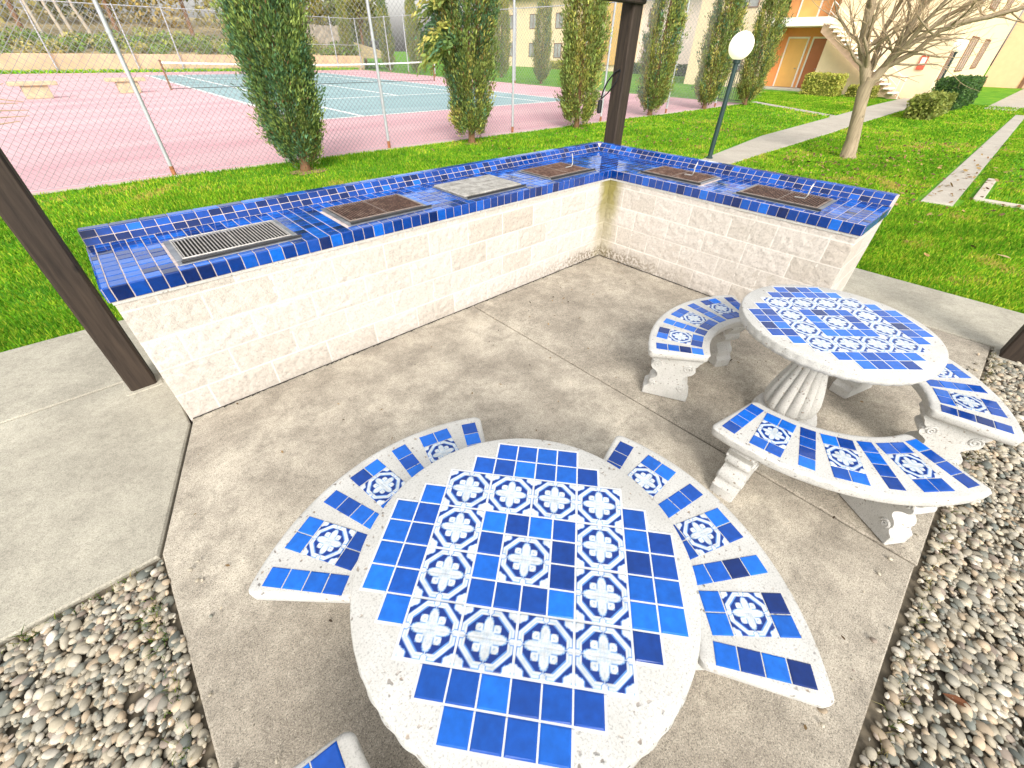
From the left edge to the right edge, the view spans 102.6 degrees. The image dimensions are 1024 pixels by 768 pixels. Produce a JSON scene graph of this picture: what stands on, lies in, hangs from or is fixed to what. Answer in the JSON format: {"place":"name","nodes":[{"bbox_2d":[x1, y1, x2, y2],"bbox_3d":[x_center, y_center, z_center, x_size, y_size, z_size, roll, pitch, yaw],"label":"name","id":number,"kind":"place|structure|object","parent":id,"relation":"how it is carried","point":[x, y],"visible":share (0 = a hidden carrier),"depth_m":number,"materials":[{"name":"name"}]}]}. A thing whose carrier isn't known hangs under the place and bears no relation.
{"place":"outdoors","nodes":[
{"label":"outdoors","id":0,"kind":"place"},
{"bbox_2d":[163,413,192,549],"bbox_3d":[0.416,0.064,3.004,8.150,0.074,6.400,-30,48,-32],"label":"paving bed","id":1,"kind":"object","parent":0,"point":[191,422],"depth_m":2.37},
{"bbox_2d":[0,8,381,57],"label":"bank","id":2,"kind":"structure","parent":0,"point":[75,26],"depth_m":41.66,"materials":[{"name":"soil"}]},
{"bbox_2d":[4,0,24,31],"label":"tree trunk","id":3,"kind":"object","parent":2,"relation":"on","point":[10,6],"visible":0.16,"depth_m":32.38,"materials":[{"name":"brown plant"}]},
{"bbox_2d":[21,0,44,35],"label":"pale tree","id":4,"kind":"object","parent":2,"relation":"on","point":[37,24],"visible":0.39,"depth_m":31.36,"materials":[{"name":"beige plant"}]},
{"bbox_2d":[41,1,63,36],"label":"pale tree","id":5,"kind":"object","parent":2,"relation":"on","point":[53,18],"visible":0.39,"depth_m":32.15,"materials":[{"name":"beige plant"}]},
{"bbox_2d":[52,0,74,32],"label":"pale tree","id":6,"kind":"object","parent":2,"relation":"on","point":[62,17],"visible":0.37,"depth_m":32.62,"materials":[{"name":"beige plant"}]},
{"bbox_2d":[68,0,93,35],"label":"pale tree","id":7,"kind":"object","parent":2,"relation":"on","point":[81,20],"visible":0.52,"depth_m":33.39,"materials":[{"name":"beige plant"}]},
{"bbox_2d":[74,0,122,38],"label":"tree","id":8,"kind":"object","parent":2,"relation":"on","point":[109,12],"visible":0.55,"depth_m":34.67,"materials":[{"name":"brown plant"}]},
{"bbox_2d":[0,25,361,55],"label":"ground cover","id":9,"kind":"object","parent":2,"relation":"on","point":[118,40],"visible":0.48,"depth_m":33.59,"materials":[{"name":"green plant"}]},
{"bbox_2d":[179,0,195,36],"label":"tree trunk","id":10,"kind":"object","parent":2,"relation":"on","point":[185,16],"visible":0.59,"depth_m":38.53,"materials":[{"name":"brown plant"}]},
{"bbox_2d":[0,0,378,45],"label":"woodland","id":11,"kind":"object","parent":2,"relation":"on","point":[197,6],"visible":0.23,"depth_m":44.41,"materials":[{"name":"green plant"}]},
{"bbox_2d":[272,24,340,48],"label":"board fence","id":12,"kind":"object","parent":2,"relation":"on","point":[326,41],"visible":0.2,"depth_m":43.22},
{"bbox_2d":[0,52,1023,352],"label":"ground","id":13,"kind":"structure","parent":0,"point":[988,96],"depth_m":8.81,"materials":[{"name":"green plant"}]},
{"bbox_2d":[0,0,358,71],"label":"chain link fence","id":14,"kind":"object","parent":13,"relation":"on","point":[120,27],"visible":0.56,"depth_m":31.79,"materials":[{"name":"metal"}]},
{"bbox_2d":[0,53,364,72],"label":"retaining wall","id":15,"kind":"structure","parent":13,"relation":"on","point":[89,64],"depth_m":32.43,"materials":[{"name":"beige concrete"}]},
{"bbox_2d":[209,0,327,170],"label":"cypress tree","id":16,"kind":"object","parent":13,"relation":"on","point":[284,69],"visible":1,"depth_m":6.81,"materials":[{"name":"green plant"}]},
{"bbox_2d":[290,168,325,174],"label":"mulch","id":17,"kind":"object","parent":13,"relation":"on","point":[313,169],"visible":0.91,"depth_m":7.95,"materials":[{"name":"brown wood"}]},
{"bbox_2d":[334,0,354,55],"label":"cypress tree","id":18,"kind":"object","parent":13,"relation":"on","point":[341,42],"visible":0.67,"depth_m":41.66,"materials":[{"name":"green plant"}]},
{"bbox_2d":[335,0,388,65],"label":"tree","id":19,"kind":"object","parent":13,"relation":"on","point":[357,12],"visible":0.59,"depth_m":48.66,"materials":[{"name":"green plant"}]},
{"bbox_2d":[0,70,741,192],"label":"court","id":20,"kind":"object","parent":13,"relation":"on","point":[102,145],"depth_m":12.12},
{"bbox_2d":[6,80,57,98],"bbox_3d":[-19.709,-12.174,16.988,0.480,0.580,1.500,28,46,29],"label":"court bench","id":21,"kind":"object","parent":20,"relation":"on","point":[34,90],"visible":0.85,"depth_m":16.87,"materials":[{"name":"beige wood"}]},
{"bbox_2d":[104,77,145,92],"bbox_3d":[-18.268,-14.198,19.507,0.480,0.580,1.500,28,46,29],"label":"court bench","id":22,"kind":"object","parent":20,"relation":"on","point":[126,83],"visible":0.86,"depth_m":19.36,"materials":[{"name":"beige wood"}]},
{"bbox_2d":[0,67,359,73],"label":"verge grass","id":23,"kind":"structure","parent":20,"relation":"on","point":[101,71],"depth_m":32.27,"materials":[{"name":"plant"}]},
{"bbox_2d":[148,73,558,118],"bbox_3d":[-11.880,-18.348,25.213,13.150,0.001,29.700,-30,48,-32],"label":"court playing area","id":24,"kind":"object","parent":20,"relation":"on","point":[354,101],"visible":0.4,"depth_m":20.98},
{"bbox_2d":[158,60,434,89],"bbox_3d":[-11.642,-19.297,25.413,0.112,1.230,16.811,33,49,33],"label":"tennis net","id":25,"kind":"object","parent":24,"relation":"on","point":[165,75],"visible":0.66,"depth_m":24.85,"materials":[{"name":"white fabric"}]},
{"bbox_2d":[146,73,557,119],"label":"court lines","id":26,"kind":"object","parent":24,"relation":"on","point":[337,98],"visible":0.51,"depth_m":20.76,"materials":[{"name":"paint"}]},
{"bbox_2d":[375,0,395,70],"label":"cypress tree","id":27,"kind":"object","parent":13,"relation":"on","point":[381,35],"visible":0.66,"depth_m":40.48,"materials":[{"name":"green plant"}]},
{"bbox_2d":[0,0,773,190],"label":"chain link fence","id":28,"kind":"object","parent":13,"relation":"on","point":[108,30],"visible":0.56,"depth_m":7.94,"materials":[{"name":"metal"}]},
{"bbox_2d":[31,103,742,194],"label":"court kerb","id":29,"kind":"structure","parent":13,"relation":"on","point":[77,188],"depth_m":8.75,"materials":[{"name":"concrete"}]},
{"bbox_2d":[404,0,421,72],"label":"cypress tree","id":30,"kind":"object","parent":13,"relation":"on","point":[412,31],"visible":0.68,"depth_m":38.43,"materials":[{"name":"green plant"}]},
{"bbox_2d":[411,0,502,143],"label":"cypress tree","id":31,"kind":"object","parent":13,"relation":"on","point":[449,45],"visible":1,"depth_m":9.23,"materials":[{"name":"green plant"}]},
{"bbox_2d":[492,0,511,76],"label":"cypress tree","id":32,"kind":"object","parent":13,"relation":"on","point":[502,44],"visible":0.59,"depth_m":34.23,"materials":[{"name":"green plant"}]},
{"bbox_2d":[0,268,1023,644],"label":"walkway","id":33,"kind":"structure","parent":13,"relation":"on","point":[92,454],"depth_m":2.38,"materials":[{"name":"concrete"}]},
{"bbox_2d":[0,345,1023,767],"bbox_3d":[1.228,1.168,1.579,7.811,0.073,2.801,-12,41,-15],"label":"gravel","id":34,"kind":"structure","parent":13,"relation":"on","point":[984,711],"depth_m":1.60,"materials":[{"name":"grey gravel"}]},
{"bbox_2d":[1,353,1013,767],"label":"weeds","id":35,"kind":"object","parent":34,"relation":"on","point":[179,687],"visible":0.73,"depth_m":1.67,"materials":[{"name":"green plant"}]},
{"bbox_2d":[943,693,970,706],"bbox_3d":[1.667,1.184,1.536,0.087,0.007,0.030,16,41,17],"label":"fallen leaf","id":36,"kind":"object","parent":34,"relation":"on","point":[958,700],"visible":1,"depth_m":1.54,"materials":[{"name":"brown plant"}]},
{"bbox_2d":[531,0,553,83],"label":"cypress tree","id":37,"kind":"object","parent":13,"relation":"on","point":[537,57],"visible":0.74,"depth_m":28.43,"materials":[{"name":"green plant"}]},
{"bbox_2d":[353,0,759,101],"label":"chain link fence","id":38,"kind":"object","parent":13,"relation":"on","point":[435,71],"visible":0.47,"depth_m":28.70,"materials":[{"name":"metal"}]},
{"bbox_2d":[718,66,749,100],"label":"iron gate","id":39,"kind":"structure","parent":38,"relation":"attached to","point":[732,87],"depth_m":20.59,"materials":[{"name":"black metal"}]},
{"bbox_2d":[549,60,604,71],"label":"hedge","id":40,"kind":"object","parent":13,"relation":"on","point":[555,67],"visible":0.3,"depth_m":53.07,"materials":[{"name":"green plant"}]},
{"bbox_2d":[553,0,614,128],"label":"cypress tree","id":41,"kind":"object","parent":13,"relation":"on","point":[593,18],"visible":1,"depth_m":11.66,"materials":[{"name":"green plant"}]},
{"bbox_2d":[477,0,701,70],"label":"apartment block","id":42,"kind":"structure","parent":13,"relation":"on","point":[521,49],"depth_m":53.08,"materials":[{"name":"beige paint"}]},
{"bbox_2d":[509,15,512,28],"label":"window","id":43,"kind":"structure","parent":42,"relation":"in","point":[511,23],"depth_m":58.15,"materials":[{"name":"grey glass"}]},
{"bbox_2d":[528,43,533,56],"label":"window","id":44,"kind":"structure","parent":42,"relation":"in","point":[531,45],"depth_m":57.71,"materials":[{"name":"grey glass"}]},
{"bbox_2d":[529,14,536,28],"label":"window","id":45,"kind":"structure","parent":42,"relation":"in","point":[534,17],"depth_m":55.79,"materials":[{"name":"grey glass"}]},
{"bbox_2d":[553,43,561,57],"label":"window","id":46,"kind":"structure","parent":42,"relation":"in","point":[560,44],"depth_m":54.85,"materials":[{"name":"grey glass"}]},
{"bbox_2d":[555,13,563,28],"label":"window","id":47,"kind":"structure","parent":42,"relation":"in","point":[557,14],"depth_m":53.05,"materials":[{"name":"grey glass"}]},
{"bbox_2d":[633,62,687,76],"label":"hedge","id":48,"kind":"object","parent":13,"relation":"on","point":[679,65],"visible":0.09,"depth_m":43.19,"materials":[{"name":"green plant"}]},
{"bbox_2d":[636,0,692,114],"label":"cypress tree","id":49,"kind":"object","parent":13,"relation":"on","point":[677,15],"visible":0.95,"depth_m":14.51,"materials":[{"name":"green plant"}]},
{"bbox_2d":[691,0,750,108],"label":"cypress tree","id":50,"kind":"object","parent":13,"relation":"on","point":[735,12],"visible":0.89,"depth_m":16.59,"materials":[{"name":"green plant"}]},
{"bbox_2d":[431,110,1023,277],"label":"fallen leaves","id":51,"kind":"object","parent":13,"relation":"on","point":[887,160],"visible":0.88,"depth_m":9.28,"materials":[{"name":"plant"}]},
{"bbox_2d":[706,31,753,158],"bbox_3d":[4.612,-6.126,8.853,0.460,2.269,0.460,-30,48,-32],"label":"globe lamp","id":52,"kind":"object","parent":13,"relation":"on","point":[741,44],"visible":1,"depth_m":8.32,"materials":[{"name":"white glass"}]},
{"bbox_2d":[734,0,795,104],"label":"cypress tree","id":53,"kind":"object","parent":13,"relation":"on","point":[749,88],"visible":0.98,"depth_m":18.22,"materials":[{"name":"green plant"}]},
{"bbox_2d":[799,71,848,96],"bbox_3d":[18.965,-18.229,24.998,1.709,1.331,2.179,-30,48,-32],"label":"hedge","id":54,"kind":"object","parent":13,"relation":"on","point":[828,84],"visible":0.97,"depth_m":24.60,"materials":[{"name":"green plant"}]},
{"bbox_2d":[684,0,1023,98],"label":"apartment building","id":55,"kind":"structure","parent":13,"relation":"on","point":[810,43],"depth_m":26.16,"materials":[{"name":"beige paint"}]},
{"bbox_2d":[743,0,759,7],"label":"window","id":56,"kind":"structure","parent":55,"relation":"in","point":[756,5],"depth_m":27.67,"materials":[{"name":"grey glass"}]},
{"bbox_2d":[772,37,809,86],"bbox_3d":[19.337,-22.325,28.483,0.120,2.720,1.350,-30,48,-32],"label":"door","id":57,"kind":"structure","parent":55,"relation":"in","point":[795,48],"depth_m":28.44,"materials":[{"name":"wood"}]},
{"bbox_2d":[796,0,823,16],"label":"door","id":58,"kind":"structure","parent":55,"relation":"in","point":[808,8],"depth_m":26.73,"materials":[{"name":"metal"}]},
{"bbox_2d":[795,37,826,87],"bbox_3d":[20.317,-21.659,27.691,0.080,2.720,1.100,-30,48,-32],"label":"door","id":59,"kind":"structure","parent":55,"relation":"in","point":[817,45],"depth_m":27.57,"materials":[{"name":"metal"}]},
{"bbox_2d":[936,50,953,79],"bbox_3d":[25.255,-18.542,23.776,1.740,1.490,0.050,-30,48,-32],"label":"window","id":60,"kind":"structure","parent":55,"relation":"in","point":[951,54],"depth_m":23.64,"materials":[{"name":"brown glass"}]},
{"bbox_2d":[953,36,979,71],"bbox_3d":[29.197,-21.152,26.325,3.040,1.740,0.050,-30,48,-32],"label":"window","id":61,"kind":"structure","parent":55,"relation":"in","point":[961,63],"depth_m":26.30,"materials":[{"name":"brown glass"}]},
{"bbox_2d":[969,39,990,68],"bbox_3d":[33.977,-23.915,29.755,2.840,1.640,0.050,-30,48,-32],"label":"window","id":62,"kind":"structure","parent":55,"relation":"in","point":[979,55],"depth_m":29.76,"materials":[{"name":"brown glass"}]},
{"bbox_2d":[989,0,1000,10],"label":"window","id":63,"kind":"structure","parent":55,"relation":"in","point":[996,5],"depth_m":24.97,"materials":[{"name":"brown glass"}]},
{"bbox_2d":[1003,0,1013,15],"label":"window","id":64,"kind":"structure","parent":55,"relation":"in","point":[1011,1],"depth_m":28.30,"materials":[{"name":"brown glass"}]},
{"bbox_2d":[843,84,880,98],"bbox_3d":[20.754,-17.317,24.292,1.402,0.816,1.616,-30,48,-32],"label":"hedge","id":65,"kind":"object","parent":13,"relation":"on","point":[851,90],"visible":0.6,"depth_m":24.15,"materials":[{"name":"green plant"}]},
{"bbox_2d":[812,0,1023,158],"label":"bare tree","id":66,"kind":"object","parent":13,"relation":"on","point":[869,78],"visible":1,"depth_m":8.51,"materials":[{"name":"grey plant"}]},
{"bbox_2d":[902,89,959,120],"bbox_3d":[17.530,-11.668,17.164,4.480,0.991,1.128,-30,48,-32],"label":"hedge","id":67,"kind":"object","parent":13,"relation":"on","point":[929,106],"visible":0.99,"depth_m":16.15,"materials":[{"name":"green plant"}]},
{"bbox_2d":[941,39,967,77],"bbox_3d":[21.804,-15.671,20.660,0.540,2.689,0.540,-30,48,-32],"label":"globe lamp","id":68,"kind":"object","parent":13,"relation":"on","point":[957,50],"visible":0.62,"depth_m":19.98,"materials":[{"name":"green paint"}]},
{"bbox_2d":[931,74,987,110],"bbox_3d":[22.405,-14.706,20.677,7.018,1.398,1.416,-30,48,-32],"label":"hedge","id":69,"kind":"object","parent":13,"relation":"on","point":[966,96],"visible":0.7,"depth_m":19.09,"materials":[{"name":"green plant"}]},
{"bbox_2d":[973,178,1023,209],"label":"kerb","id":70,"kind":"structure","parent":13,"relation":"on","point":[981,191],"depth_m":7.15,"materials":[{"name":"concrete"}]},
{"bbox_2d":[983,12,1023,88],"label":"apartment wing","id":71,"kind":"structure","parent":13,"relation":"on","point":[1006,70],"depth_m":35.09,"materials":[{"name":"beige paint"}]},
{"bbox_2d":[0,0,1023,65],"label":"sky","id":72,"kind":"structure","parent":0,"point":[191,3],"materials":[{"name":"white"}]},
{"bbox_2d":[163,255,989,767],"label":"patio","id":73,"kind":"structure","parent":0,"point":[283,671],"depth_m":2.26,"materials":[{"name":"concrete"}]},
{"bbox_2d":[293,731,369,767],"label":"curved bench","id":74,"kind":"object","parent":73,"relation":"on","point":[344,750],"visible":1,"depth_m":1.08,"materials":[{"name":"white stone"}]},
{"bbox_2d":[249,417,484,602],"bbox_3d":[-0.509,0.619,1.855,0.484,0.434,1.136,28,46,29],"label":"curved bench","id":75,"kind":"object","parent":73,"relation":"on","point":[313,556],"visible":0.73,"depth_m":1.61,"materials":[{"name":"white stone"}]},
{"bbox_2d":[193,255,710,418],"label":"joint dirt","id":76,"kind":"structure","parent":73,"relation":"on","point":[411,331],"depth_m":3.40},
{"bbox_2d":[77,141,899,421],"bbox_3d":[0.288,-0.872,3.278,5.102,1.014,3.173,-30,48,-32],"label":"barbecue counter","id":77,"kind":"object","parent":73,"relation":"on","point":[212,334],"visible":0.95,"depth_m":3.28,"materials":[{"name":"stone"}]},
{"bbox_2d":[163,220,301,265],"bbox_3d":[-1.745,-0.909,2.575,0.680,0.020,0.475,-30,48,-32],"label":"barbecue grill","id":78,"kind":"object","parent":77,"relation":"on","point":[188,250],"visible":1,"depth_m":2.54,"materials":[{"name":"metal"}]},
{"bbox_2d":[320,194,431,226],"bbox_3d":[-1.025,-1.343,3.125,0.680,0.020,0.500,-30,48,-32],"label":"barbecue grill","id":79,"kind":"object","parent":77,"relation":"on","point":[368,210],"visible":1,"depth_m":3.09,"materials":[{"name":"metal"}]},
{"bbox_2d":[432,174,526,199],"bbox_3d":[-0.282,-1.767,3.663,0.680,0.021,0.520,-30,48,-32],"label":"barbecue grill","id":80,"kind":"object","parent":77,"relation":"on","point":[477,187],"visible":1,"depth_m":3.61,"materials":[{"name":"metal"}]},
{"bbox_2d":[517,153,595,180],"bbox_3d":[0.465,-2.237,4.158,0.680,0.148,0.490,-30,48,-32],"label":"barbecue grill","id":81,"kind":"object","parent":77,"relation":"on","point":[556,171],"visible":1,"depth_m":4.15,"materials":[{"name":"metal"}]},
{"bbox_2d":[638,163,720,185],"bbox_3d":[1.687,-2.160,4.094,0.475,0.148,0.670,-30,48,-32],"label":"barbecue grill","id":82,"kind":"object","parent":77,"relation":"on","point":[683,176],"visible":1,"depth_m":4.09,"materials":[{"name":"metal"}]},
{"bbox_2d":[732,184,837,211],"bbox_3d":[2.367,-1.676,3.517,0.495,0.148,0.700,-30,48,-32],"label":"barbecue grill","id":83,"kind":"object","parent":77,"relation":"on","point":[810,202],"visible":1,"depth_m":3.52,"materials":[{"name":"metal"}]},
{"bbox_2d":[0,0,1023,395],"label":"picnic shelter","id":84,"kind":"object","parent":73,"relation":"on","point":[30,226],"visible":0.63,"depth_m":2.54,"materials":[{"name":"wood"}]},
{"bbox_2d":[597,69,620,113],"bbox_3d":[1.150,-3.487,4.897,0.052,0.448,0.252,-30,48,-32],"label":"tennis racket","id":85,"kind":"object","parent":84,"relation":"hanging from","point":[599,106],"visible":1,"depth_m":4.93,"materials":[{"name":"black rubber"}]},
{"bbox_2d":[350,438,701,767],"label":"picnic table","id":86,"kind":"object","parent":73,"relation":"on","point":[523,603],"visible":1,"depth_m":1.07,"materials":[{"name":"white stone"}]},
{"bbox_2d":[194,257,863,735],"bbox_3d":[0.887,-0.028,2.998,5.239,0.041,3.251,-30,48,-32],"label":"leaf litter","id":87,"kind":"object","parent":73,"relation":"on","point":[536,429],"visible":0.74,"depth_m":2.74,"materials":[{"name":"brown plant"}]},
{"bbox_2d":[641,295,744,401],"bbox_3d":[1.313,-0.270,2.992,1.136,0.434,0.484,-30,48,-32],"label":"curved bench","id":88,"kind":"object","parent":73,"relation":"on","point":[686,339],"visible":0.99,"depth_m":2.82,"materials":[{"name":"white concrete"}]},
{"bbox_2d":[603,436,833,707],"bbox_3d":[0.685,0.758,1.715,0.484,0.434,1.136,-13,41,-17],"label":"curved bench","id":89,"kind":"object","parent":73,"relation":"on","point":[755,631],"visible":0.84,"depth_m":1.41,"materials":[{"name":"white stone"}]},
{"bbox_2d":[739,285,948,426],"bbox_3d":[1.791,-0.056,2.499,0.976,0.740,0.976,1,39,-1],"label":"picnic table","id":90,"kind":"object","parent":73,"relation":"on","point":[817,336],"visible":0.98,"depth_m":2.23,"materials":[{"name":"white concrete"}]},
{"bbox_2d":[709,402,991,544],"bbox_3d":[1.556,0.478,2.080,1.136,0.434,0.484,13,41,14],"label":"curved bench","id":91,"kind":"object","parent":73,"relation":"on","point":[889,488],"visible":1,"depth_m":1.93,"materials":[{"name":"white stone"}]},
{"bbox_2d":[829,359,1023,466],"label":"curved bench","id":92,"kind":"object","parent":73,"relation":"on","point":[961,409],"visible":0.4,"depth_m":2.26,"materials":[{"name":"white concrete"}]},
{"bbox_2d":[703,89,1023,205],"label":"path","id":93,"kind":"structure","parent":0,"point":[777,140],"depth_m":11.81,"materials":[{"name":"concrete"}]}
]}

